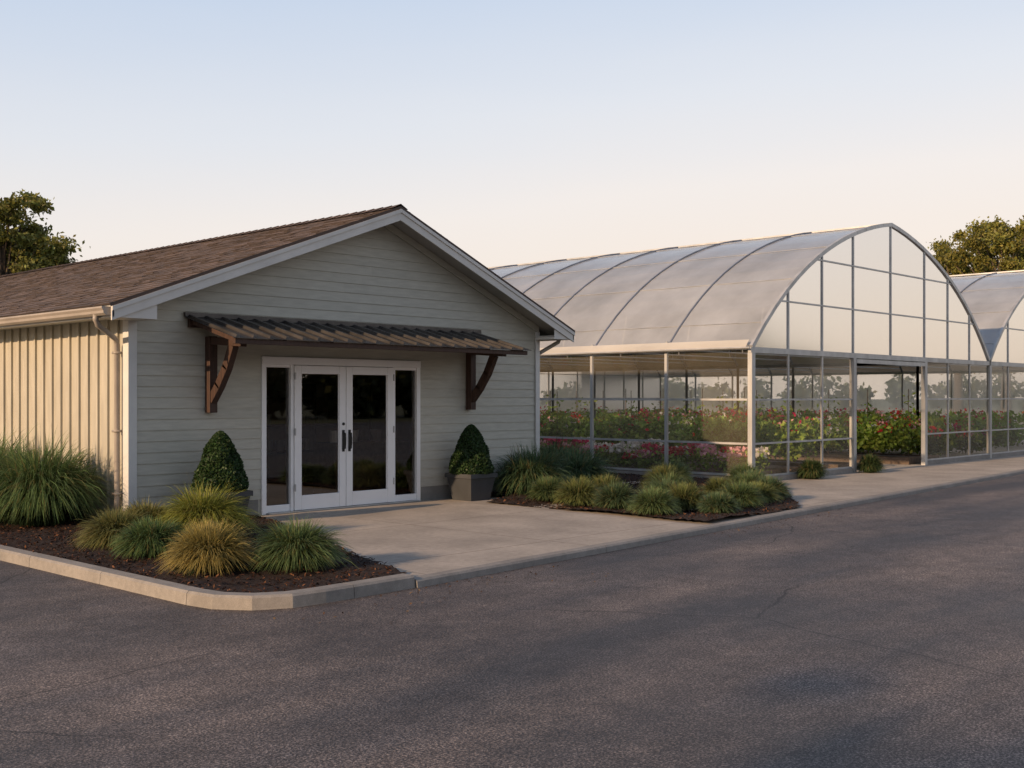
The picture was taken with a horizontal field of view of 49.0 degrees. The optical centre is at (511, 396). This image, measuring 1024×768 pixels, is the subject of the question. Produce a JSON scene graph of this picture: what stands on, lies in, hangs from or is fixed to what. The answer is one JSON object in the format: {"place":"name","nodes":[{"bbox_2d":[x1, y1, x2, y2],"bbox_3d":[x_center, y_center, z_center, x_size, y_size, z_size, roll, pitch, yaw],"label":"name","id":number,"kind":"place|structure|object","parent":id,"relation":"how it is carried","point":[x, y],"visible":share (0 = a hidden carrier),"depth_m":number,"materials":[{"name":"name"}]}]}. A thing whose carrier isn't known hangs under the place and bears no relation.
{"place":"outdoors","nodes":[
{"label":"outdoors","id":0,"kind":"place"},
{"bbox_2d":[73,481,511,518],"bbox_3d":[-8.029,1.540,22.573,16.012,0.219,7.748,0,0,43],"label":"foundation","id":1,"kind":"object","parent":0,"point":[436,492],"visible":0.24,"depth_m":18.00,"materials":[{"name":"grey concrete"}]},
{"bbox_2d":[123,320,539,510],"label":"corner boards","id":2,"kind":"object","parent":1,"relation":"on","point":[130,411],"visible":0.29,"depth_m":14.27,"materials":[{"name":"white wood"}]},
{"bbox_2d":[258,261,420,514],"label":"backing wall","id":3,"kind":"structure","parent":1,"relation":"on","point":[259,507],"depth_m":15.71,"materials":[{"name":"paint"}]},
{"bbox_2d":[0,320,122,510],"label":"board and batten","id":4,"kind":"object","parent":3,"relation":"attached to","point":[60,377],"visible":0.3,"depth_m":15.51,"materials":[{"name":"paint"}]},
{"bbox_2d":[93,314,122,510],"bbox_3d":[-5.085,0.268,14.058,0.146,2.566,0.699,0,0,8],"label":"downspout","id":5,"kind":"object","parent":4,"relation":"attached to","point":[116,352],"visible":0.87,"depth_m":14.30,"materials":[{"name":"paint"}]},
{"bbox_2d":[1,221,553,335],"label":"roof deck soffit","id":6,"kind":"structure","parent":3,"relation":"attached to","point":[545,329],"depth_m":18.43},
{"bbox_2d":[0,206,400,316],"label":"roof shingles","id":7,"kind":"object","parent":6,"relation":"on","point":[252,243],"visible":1,"depth_m":17.12,"materials":[{"name":"brown"}]},
{"bbox_2d":[0,305,573,340],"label":"eave soffit","id":8,"kind":"structure","parent":6,"relation":"attached to","point":[149,313],"depth_m":14.61,"materials":[{"name":"white wood"}]},
{"bbox_2d":[0,306,110,325],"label":"gutter","id":9,"kind":"object","parent":8,"relation":"attached to","point":[62,315],"visible":1,"depth_m":14.37,"materials":[{"name":"paint"}]},
{"bbox_2d":[540,340,560,354],"bbox_3d":[0.656,0.212,20.002,0.474,2.575,0.111,0,0,-9],"label":"downspout","id":10,"kind":"object","parent":8,"relation":"attached to","point":[550,346],"visible":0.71,"depth_m":19.97,"materials":[{"name":"paint"}]},
{"bbox_2d":[111,209,574,341],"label":"rake fascia","id":11,"kind":"structure","parent":6,"relation":"attached to","point":[222,275],"depth_m":15.95,"materials":[{"name":"white wood"}]},
{"bbox_2d":[195,206,574,331],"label":"roof shingles","id":12,"kind":"object","parent":6,"relation":"on","point":[471,257],"visible":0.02,"depth_m":18.19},
{"bbox_2d":[0,204,407,276],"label":"ridge cap","id":13,"kind":"object","parent":12,"relation":"on","point":[314,220],"visible":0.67,"depth_m":20.21,"materials":[{"name":"brown"}]},
{"bbox_2d":[383,224,538,332],"bbox_3d":[-2.181,-1.945,17.067,0.024,1.649,7.730,0,0,43],"label":"frieze board","id":14,"kind":"object","parent":6,"relation":"attached to","point":[454,271],"visible":0.28,"depth_m":18.47,"materials":[{"name":"paint"}]},
{"bbox_2d":[137,227,535,506],"bbox_3d":[-2.200,-0.636,17.085,0.012,4.132,7.730,0,0,43],"label":"lap siding","id":15,"kind":"object","parent":3,"relation":"attached to","point":[178,427],"visible":0.77,"depth_m":16.58,"materials":[{"name":"paint"}]},
{"bbox_2d":[261,356,420,514],"bbox_3d":[-2.517,0.540,16.806,0.145,2.220,2.970,0,0,43],"label":"door frame","id":16,"kind":"object","parent":3,"relation":"attached to","point":[289,363],"visible":0.87,"depth_m":16.12,"materials":[{"name":"white wood"}]},
{"bbox_2d":[294,365,392,510],"bbox_3d":[-2.491,0.585,16.754,0.055,2.080,1.850,0,0,43],"label":"door","id":17,"kind":"structure","parent":16,"relation":"in","point":[345,494],"depth_m":16.71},
{"bbox_2d":[342,422,351,451],"bbox_3d":[-2.447,0.594,16.716,0.064,0.432,0.159,0,0,43],"label":"door hardware","id":18,"kind":"object","parent":17,"relation":"attached to","point":[344,440],"depth_m":16.70,"materials":[{"name":"black metal"}]},
{"bbox_2d":[294,373,394,490],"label":"hinges","id":19,"kind":"object","parent":16,"relation":"attached to","point":[295,429],"visible":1,"depth_m":16.06,"materials":[{"name":"metal"}]},
{"bbox_2d":[183,312,531,412],"bbox_3d":[-2.008,-0.455,16.415,1.193,1.330,5.520,0,0,43],"label":"entrance awning","id":20,"kind":"object","parent":3,"relation":"attached to","point":[231,330],"visible":1,"depth_m":15.76,"materials":[{"name":"metal"}]},
{"bbox_2d":[266,384,409,493],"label":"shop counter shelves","id":21,"kind":"object","parent":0,"point":[319,462],"visible":0.48,"depth_m":19.14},
{"bbox_2d":[266,482,410,504],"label":"shop floor","id":22,"kind":"structure","parent":0,"point":[275,493],"depth_m":19.29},
{"bbox_2d":[266,365,410,483],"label":"shop walls","id":23,"kind":"structure","parent":22,"relation":"on","point":[275,382],"depth_m":21.92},
{"bbox_2d":[266,387,381,477],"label":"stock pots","id":24,"kind":"object","parent":23,"relation":"on","point":[375,433],"visible":0.42,"depth_m":21.01,"materials":[{"name":"black plastic"}]},
{"bbox_2d":[266,500,419,514],"bbox_3d":[-2.504,1.638,16.794,0.220,0.016,2.818,0,0,43],"label":"door threshold","id":25,"kind":"object","parent":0,"point":[341,507],"depth_m":16.61,"materials":[{"name":"grey metal"}]},
{"bbox_2d":[0,474,1023,767],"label":"asphalt road","id":26,"kind":"structure","parent":0,"point":[882,634],"depth_m":7.28,"materials":[{"name":"grey asphalt"}]},
{"bbox_2d":[0,515,406,592],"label":"mulch bed","id":27,"kind":"object","parent":26,"relation":"on","point":[52,540],"visible":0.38,"depth_m":10.81,"materials":[{"name":"brown wood"}]},
{"bbox_2d":[0,420,27,519],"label":"tall grass clump","id":28,"kind":"object","parent":27,"relation":"on","point":[3,454],"visible":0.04,"depth_m":14.68,"materials":[{"name":"green plant"}]},
{"bbox_2d":[0,429,36,466],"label":"tall grass clump","id":29,"kind":"object","parent":27,"relation":"on","point":[5,440],"visible":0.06,"depth_m":15.84,"materials":[{"name":"green plant"}]},
{"bbox_2d":[0,424,121,527],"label":"tall grass clump","id":30,"kind":"object","parent":27,"relation":"on","point":[37,492],"visible":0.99,"depth_m":14.01,"materials":[{"name":"green plant"}]},
{"bbox_2d":[66,504,152,551],"bbox_3d":[-4.289,1.375,12.106,1.114,0.491,1.066,0,0,43],"label":"grass mound","id":31,"kind":"object","parent":27,"relation":"on","point":[100,533],"depth_m":11.90,"materials":[{"name":"green plant"}]},
{"bbox_2d":[117,495,170,525],"bbox_3d":[-4.331,1.382,13.276,1.108,0.475,1.098,0,0,43],"label":"grass mound","id":32,"kind":"object","parent":27,"relation":"on","point":[143,508],"depth_m":13.15,"materials":[{"name":"green plant"}]},
{"bbox_2d":[102,513,188,560],"bbox_3d":[-3.693,1.381,11.528,1.009,0.477,1.089,0,0,43],"label":"grass mound","id":33,"kind":"object","parent":27,"relation":"on","point":[145,538],"depth_m":11.32,"materials":[{"name":"green plant"}]},
{"bbox_2d":[145,474,267,538],"bbox_3d":[-3.513,1.208,12.870,1.486,0.822,1.453,0,0,-13],"label":"grass mound","id":34,"kind":"object","parent":27,"relation":"on","point":[190,507],"depth_m":12.73,"materials":[{"name":"green plant"}]},
{"bbox_2d":[154,514,264,576],"bbox_3d":[-2.863,1.342,10.490,1.126,0.555,1.066,0,0,43],"label":"grass mound","id":35,"kind":"object","parent":27,"relation":"on","point":[209,548],"depth_m":10.28,"materials":[{"name":"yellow plant"}]},
{"bbox_2d":[187,430,252,514],"bbox_3d":[-3.796,1.040,14.617,0.761,1.217,0.753,0,0,43],"label":"potted topiary","id":36,"kind":"object","parent":27,"relation":"on","point":[221,462],"visible":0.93,"depth_m":14.42,"materials":[{"name":"green plant"}]},
{"bbox_2d":[245,512,357,571],"bbox_3d":[-2.051,1.342,10.684,1.199,0.560,1.160,0,0,43],"label":"grass mound","id":37,"kind":"object","parent":27,"relation":"on","point":[305,546],"depth_m":10.49,"materials":[{"name":"green plant"}]},
{"bbox_2d":[0,545,414,610],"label":"kerb","id":38,"kind":"structure","parent":26,"relation":"on","point":[171,591],"depth_m":9.66,"materials":[{"name":"concrete"}]},
{"bbox_2d":[414,469,1023,587],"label":"kerb","id":39,"kind":"structure","parent":26,"relation":"on","point":[430,579],"depth_m":13.29,"materials":[{"name":"concrete"}]},
{"bbox_2d":[0,0,1023,398],"label":"sky","id":40,"kind":"structure","parent":0,"point":[518,131],"materials":[{"name":"blue"}]},
{"bbox_2d":[222,511,851,625],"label":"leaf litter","id":41,"kind":"object","parent":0,"point":[513,570],"visible":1,"depth_m":10.42,"materials":[{"name":"brown plant"}]},
{"bbox_2d":[259,455,1023,575],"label":"concrete walkway","id":42,"kind":"structure","parent":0,"point":[422,537],"depth_m":14.77,"materials":[{"name":"beige concrete"}]},
{"bbox_2d":[445,424,497,500],"bbox_3d":[-0.661,1.038,18.052,0.762,1.220,0.752,0,0,43],"label":"potted topiary","id":43,"kind":"object","parent":42,"relation":"on","point":[470,475],"visible":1,"depth_m":17.85,"materials":[{"name":"green plant"}]},
{"bbox_2d":[487,472,800,520],"bbox_3d":[-0.110,1.613,21.394,13.260,0.132,6.379,0,0,43],"label":"mulch bed","id":44,"kind":"object","parent":42,"relation":"on","point":[686,514],"visible":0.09,"depth_m":16.77,"materials":[{"name":"brown soil"}]},
{"bbox_2d":[492,439,578,497],"bbox_3d":[0.232,1.150,18.618,1.909,0.943,1.850,0,0,43],"label":"tall grass clump","id":45,"kind":"object","parent":44,"relation":"on","point":[518,473],"visible":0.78,"depth_m":18.35,"materials":[{"name":"green plant"}]},
{"bbox_2d":[503,440,583,481],"bbox_3d":[0.494,1.169,19.238,1.782,0.901,1.843,0,0,43],"label":"tall grass clump","id":46,"kind":"object","parent":44,"relation":"on","point":[557,458],"visible":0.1,"depth_m":19.06,"materials":[{"name":"green plant"}]},
{"bbox_2d":[525,475,564,500],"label":"grass mound","id":47,"kind":"object","parent":44,"relation":"on","point":[541,488],"depth_m":17.47,"materials":[{"name":"green plant"}]},
{"bbox_2d":[540,435,583,455],"bbox_3d":[0.854,1.137,21.995,2.069,0.965,1.885,0,0,43],"label":"tall grass clump","id":48,"kind":"object","parent":44,"relation":"on","point":[555,447],"visible":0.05,"depth_m":21.93,"materials":[{"name":"green plant"}]},
{"bbox_2d":[546,475,598,505],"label":"grass mound","id":49,"kind":"object","parent":44,"relation":"on","point":[575,492],"depth_m":16.69,"materials":[{"name":"green plant"}]},
{"bbox_2d":[544,442,613,477],"bbox_3d":[1.006,1.183,20.533,1.964,0.873,1.882,0,0,-17],"label":"tall grass clump","id":50,"kind":"object","parent":44,"relation":"on","point":[575,449],"visible":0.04,"depth_m":20.54,"materials":[{"name":"green plant"}]},
{"bbox_2d":[550,445,632,486],"bbox_3d":[1.103,1.220,19.412,1.873,0.799,1.809,0,0,43],"label":"tall grass clump","id":51,"kind":"object","parent":44,"relation":"on","point":[588,467],"visible":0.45,"depth_m":19.19,"materials":[{"name":"green plant"}]},
{"bbox_2d":[590,472,623,492],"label":"grass mound","id":52,"kind":"object","parent":44,"relation":"on","point":[596,481],"depth_m":17.68,"materials":[{"name":"green plant"}]},
{"bbox_2d":[587,479,635,510],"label":"grass mound","id":53,"kind":"object","parent":44,"relation":"on","point":[617,497],"depth_m":16.15,"materials":[{"name":"green plant"}]},
{"bbox_2d":[624,485,683,515],"bbox_3d":[1.977,1.411,15.533,0.880,0.419,0.883,0,0,-30],"label":"grass mound","id":54,"kind":"object","parent":44,"relation":"on","point":[655,502],"depth_m":15.40,"materials":[{"name":"green plant"}]},
{"bbox_2d":[633,463,689,488],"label":"grass mound","id":55,"kind":"object","parent":44,"relation":"on","point":[655,472],"depth_m":19.39,"materials":[{"name":"green plant"}]},
{"bbox_2d":[641,477,684,492],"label":"grass mound","id":56,"kind":"object","parent":44,"relation":"on","point":[663,484],"depth_m":17.04,"materials":[{"name":"green plant"}]},
{"bbox_2d":[642,471,686,490],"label":"grass mound","id":57,"kind":"object","parent":44,"relation":"on","point":[670,476],"depth_m":18.15,"materials":[{"name":"green plant"}]},
{"bbox_2d":[654,459,696,482],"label":"grass mound","id":58,"kind":"object","parent":44,"relation":"on","point":[684,471],"depth_m":20.76,"materials":[{"name":"green plant"}]},
{"bbox_2d":[665,480,710,509],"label":"grass mound","id":59,"kind":"object","parent":44,"relation":"on","point":[688,494],"depth_m":16.11,"materials":[{"name":"green plant"}]},
{"bbox_2d":[694,490,743,513],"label":"grass mound","id":60,"kind":"object","parent":44,"relation":"on","point":[712,502],"depth_m":15.57,"materials":[{"name":"green plant"}]},
{"bbox_2d":[699,475,738,497],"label":"grass mound","id":61,"kind":"object","parent":44,"relation":"on","point":[713,482],"depth_m":17.75,"materials":[{"name":"green plant"}]},
{"bbox_2d":[711,479,768,507],"bbox_3d":[3.416,1.401,16.631,0.918,0.437,1.011,0,0,43],"label":"grass mound","id":62,"kind":"object","parent":44,"relation":"on","point":[744,493],"depth_m":16.45,"materials":[{"name":"green plant"}]},
{"bbox_2d":[722,460,764,480],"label":"grass mound","id":63,"kind":"object","parent":44,"relation":"on","point":[734,470],"depth_m":20.38,"materials":[{"name":"green plant"}]},
{"bbox_2d":[728,472,759,484],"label":"grass mound","id":64,"kind":"object","parent":44,"relation":"on","point":[749,477],"depth_m":18.70,"materials":[{"name":"green plant"}]},
{"bbox_2d":[732,468,766,480],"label":"grass mound","id":65,"kind":"object","parent":44,"relation":"on","point":[757,472],"depth_m":19.43,"materials":[{"name":"green plant"}]},
{"bbox_2d":[747,480,781,502],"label":"grass mound","id":66,"kind":"object","parent":44,"relation":"on","point":[770,495],"depth_m":17.02,"materials":[{"name":"green plant"}]},
{"bbox_2d":[751,473,793,498],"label":"grass mound","id":67,"kind":"object","parent":44,"relation":"on","point":[769,479],"depth_m":17.74,"materials":[{"name":"green plant"}]},
{"bbox_2d":[795,457,829,478],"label":"grass mound","id":68,"kind":"object","parent":42,"relation":"on","point":[810,469],"depth_m":22.49,"materials":[{"name":"green plant"}]},
{"bbox_2d":[546,399,971,416],"bbox_3d":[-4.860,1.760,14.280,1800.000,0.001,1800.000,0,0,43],"label":"ground","id":69,"kind":"structure","parent":0,"point":[880,405],"depth_m":208.06,"materials":[{"name":"green plant"}]},
{"bbox_2d":[0,188,84,275],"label":"tree","id":70,"kind":"object","parent":69,"relation":"on","point":[28,240],"visible":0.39,"depth_m":45.84,"materials":[{"name":"green plant"}]},
{"bbox_2d":[541,374,1015,410],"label":"background trees","id":71,"kind":"object","parent":69,"relation":"on","point":[678,391],"visible":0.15,"depth_m":145.58,"materials":[{"name":"green plant"}]},
{"bbox_2d":[926,229,996,406],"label":"tree","id":72,"kind":"object","parent":69,"relation":"on","point":[940,247],"visible":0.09,"depth_m":85.76,"materials":[{"name":"green plant"}]},
{"bbox_2d":[934,215,1023,397],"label":"tree","id":73,"kind":"object","parent":69,"relation":"on","point":[994,238],"visible":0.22,"depth_m":73.11,"materials":[{"name":"green plant"}]},
{"bbox_2d":[1011,230,1023,259],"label":"tree","id":74,"kind":"object","parent":69,"relation":"on","point":[1020,236],"visible":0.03,"depth_m":80.24,"materials":[{"name":"green plant"}]},
{"bbox_2d":[856,453,885,472],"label":"grass mound","id":75,"kind":"object","parent":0,"point":[869,463],"depth_m":24.39,"materials":[{"name":"green plant"}]},
{"bbox_2d":[806,440,1023,471],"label":"greenhouse floor","id":76,"kind":"structure","parent":0,"point":[1020,446],"depth_m":34.00,"materials":[{"name":"grey concrete"}]},
{"bbox_2d":[540,436,771,472],"bbox_3d":[-1.750,1.242,28.768,18.617,0.678,2.102,0,0,43],"label":"flower bed","id":77,"kind":"object","parent":76,"relation":"on","point":[650,455],"visible":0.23,"depth_m":23.61,"materials":[{"name":"green plant"}]},
{"bbox_2d":[550,388,908,463],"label":"vine stakes","id":78,"kind":"object","parent":76,"relation":"on","point":[756,409],"visible":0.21,"depth_m":29.27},
{"bbox_2d":[540,392,919,459],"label":"staked vines","id":79,"kind":"object","parent":78,"relation":"attached to","point":[719,406],"visible":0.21,"depth_m":28.58,"materials":[{"name":"green plant"}]},
{"bbox_2d":[487,223,990,480],"bbox_3d":[1.585,-1.181,32.515,19.630,5.663,12.318,0,0,43],"label":"greenhouse","id":80,"kind":"object","parent":76,"relation":"on","point":[875,295],"visible":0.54,"depth_m":25.15,"materials":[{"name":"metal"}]},
{"bbox_2d":[540,406,956,456],"bbox_3d":[5.047,0.959,35.964,18.916,1.317,2.348,0,0,43],"label":"crop row","id":81,"kind":"object","parent":76,"relation":"on","point":[937,445],"visible":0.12,"depth_m":30.71,"materials":[{"name":"green plant"}]},
{"bbox_2d":[546,414,995,453],"bbox_3d":[6.841,1.134,38.132,18.520,1.007,2.695,0,0,43],"label":"flower bed","id":82,"kind":"object","parent":76,"relation":"on","point":[960,441],"visible":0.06,"depth_m":31.99,"materials":[{"name":"green plant"}]},
{"bbox_2d":[604,449,938,475],"bbox_3d":[1.021,1.569,31.602,18.400,0.157,9.320,0,0,43],"label":"planting bed edging","id":83,"kind":"object","parent":76,"relation":"on","point":[776,465],"visible":0.19,"depth_m":27.43,"materials":[{"name":"grey concrete"}]},
{"bbox_2d":[540,412,826,461],"bbox_3d":[-0.535,0.872,30.215,18.851,1.102,2.226,0,0,43],"label":"crop row","id":84,"kind":"object","parent":83,"relation":"on","point":[719,430],"visible":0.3,"depth_m":25.44,"materials":[{"name":"green plant"}]},
{"bbox_2d":[541,409,920,453],"bbox_3d":[3.485,0.869,34.432,18.811,1.100,2.530,0,0,43],"label":"crop row","id":85,"kind":"object","parent":83,"relation":"on","point":[875,436],"visible":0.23,"depth_m":28.93,"materials":[{"name":"green plant"}]},
{"bbox_2d":[540,270,1023,457],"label":"greenhouse","id":86,"kind":"object","parent":76,"relation":"on","point":[994,301],"visible":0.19,"depth_m":43.32,"materials":[{"name":"metal"}]},
{"bbox_2d":[557,405,1023,447],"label":"crop row","id":87,"kind":"object","parent":76,"relation":"on","point":[999,421],"visible":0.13,"depth_m":37.11,"materials":[{"name":"green plant"}]}
]}

